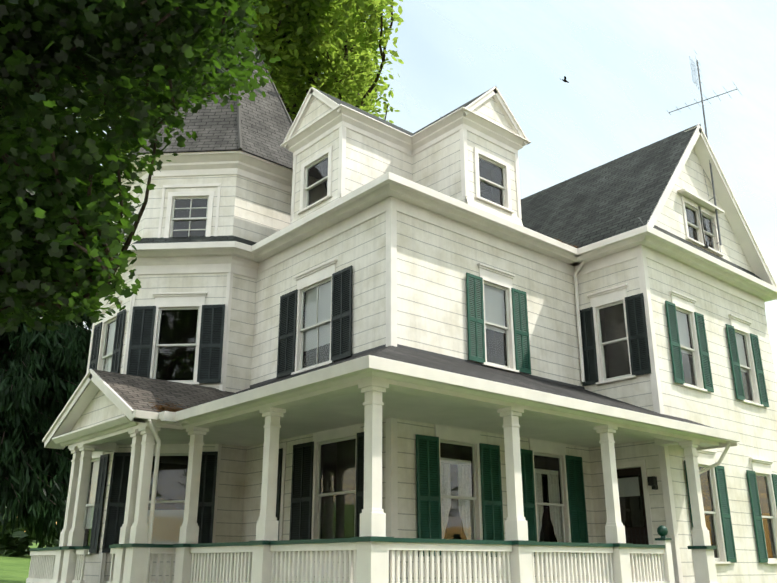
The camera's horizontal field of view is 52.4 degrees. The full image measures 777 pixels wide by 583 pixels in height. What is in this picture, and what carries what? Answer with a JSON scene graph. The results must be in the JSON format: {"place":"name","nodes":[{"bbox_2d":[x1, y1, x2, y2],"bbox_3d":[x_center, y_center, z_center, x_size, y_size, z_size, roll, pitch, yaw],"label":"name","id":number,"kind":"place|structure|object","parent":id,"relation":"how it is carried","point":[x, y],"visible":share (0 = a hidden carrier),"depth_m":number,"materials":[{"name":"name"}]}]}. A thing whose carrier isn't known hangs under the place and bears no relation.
{"place":"outdoors","nodes":[
{"label":"outdoors","id":0,"kind":"place"},
{"bbox_2d":[0,542,45,582],"bbox_3d":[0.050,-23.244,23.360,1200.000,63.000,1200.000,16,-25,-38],"label":"ground","id":1,"kind":"structure","parent":0,"point":[14,569],"depth_m":56.50,"materials":[{"name":"green plant"}]},
{"bbox_2d":[0,513,60,556],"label":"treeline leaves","id":2,"kind":"object","parent":1,"relation":"on","point":[19,541],"depth_m":85.66,"materials":[{"name":"green plant"}]},
{"bbox_2d":[65,0,399,181],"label":"tree","id":3,"kind":"object","parent":1,"relation":"on","point":[308,85],"depth_m":30.32,"materials":[{"name":"green plant"}]},
{"bbox_2d":[26,355,740,582],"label":"porch","id":4,"kind":"object","parent":1,"relation":"on","point":[371,392],"visible":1,"depth_m":13.54,"materials":[{"name":"paint"}]},
{"bbox_2d":[0,209,93,547],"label":"evergreen tree","id":5,"kind":"object","parent":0,"point":[38,509],"depth_m":26.06,"materials":[{"name":"green plant"}]},
{"bbox_2d":[0,0,280,335],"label":"leaves","id":6,"kind":"object","parent":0,"point":[41,38],"depth_m":6.19,"materials":[{"name":"green plant"}]},
{"bbox_2d":[13,0,403,214],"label":"tree","id":7,"kind":"object","parent":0,"point":[324,14],"depth_m":28.28,"materials":[{"name":"green plant"}]},
{"bbox_2d":[6,0,776,507],"bbox_3d":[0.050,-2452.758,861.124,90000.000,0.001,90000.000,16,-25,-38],"label":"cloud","id":8,"kind":"structure","parent":0,"point":[656,26],"depth_m":4453.35,"materials":[{"name":"white"}]},
{"bbox_2d":[24,0,776,531],"label":"sky","id":9,"kind":"structure","parent":0,"point":[404,42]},
{"bbox_2d":[70,96,776,582],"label":"house walls","id":10,"kind":"structure","parent":0,"point":[436,264],"depth_m":18.33,"materials":[{"name":"white wood"}]},
{"bbox_2d":[92,29,715,428],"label":"house roofs","id":11,"kind":"structure","parent":10,"relation":"on","point":[631,185],"depth_m":20.56,"materials":[{"name":"grey"}]},
{"bbox_2d":[149,238,577,411],"bbox_3d":[0.153,0.676,17.253,10.092,4.776,1.072,7,-20,-18],"label":"roof debris","id":12,"kind":"object","parent":11,"relation":"on","point":[164,407],"visible":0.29,"depth_m":14.97,"materials":[{"name":"brown plant"}]},
{"bbox_2d":[667,52,741,257],"bbox_3d":[8.764,-3.960,21.554,1.241,6.036,1.979,16,-25,-38],"label":"tv antenna","id":13,"kind":"object","parent":11,"relation":"attached to","point":[712,184],"visible":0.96,"depth_m":21.80,"materials":[{"name":"silver metal"}]},
{"bbox_2d":[83,154,776,577],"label":"house windows","id":14,"kind":"structure","parent":10,"relation":"in","point":[175,344],"depth_m":17.88,"materials":[{"name":"black glass"}]},
{"bbox_2d":[86,86,776,582],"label":"house trim","id":15,"kind":"structure","parent":10,"relation":"attached to","point":[390,194],"depth_m":18.78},
{"bbox_2d":[89,265,776,562],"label":"window shutters","id":16,"kind":"object","parent":10,"relation":"attached to","point":[209,371],"visible":0.62,"depth_m":17.50,"materials":[{"name":"wood"}]}
]}

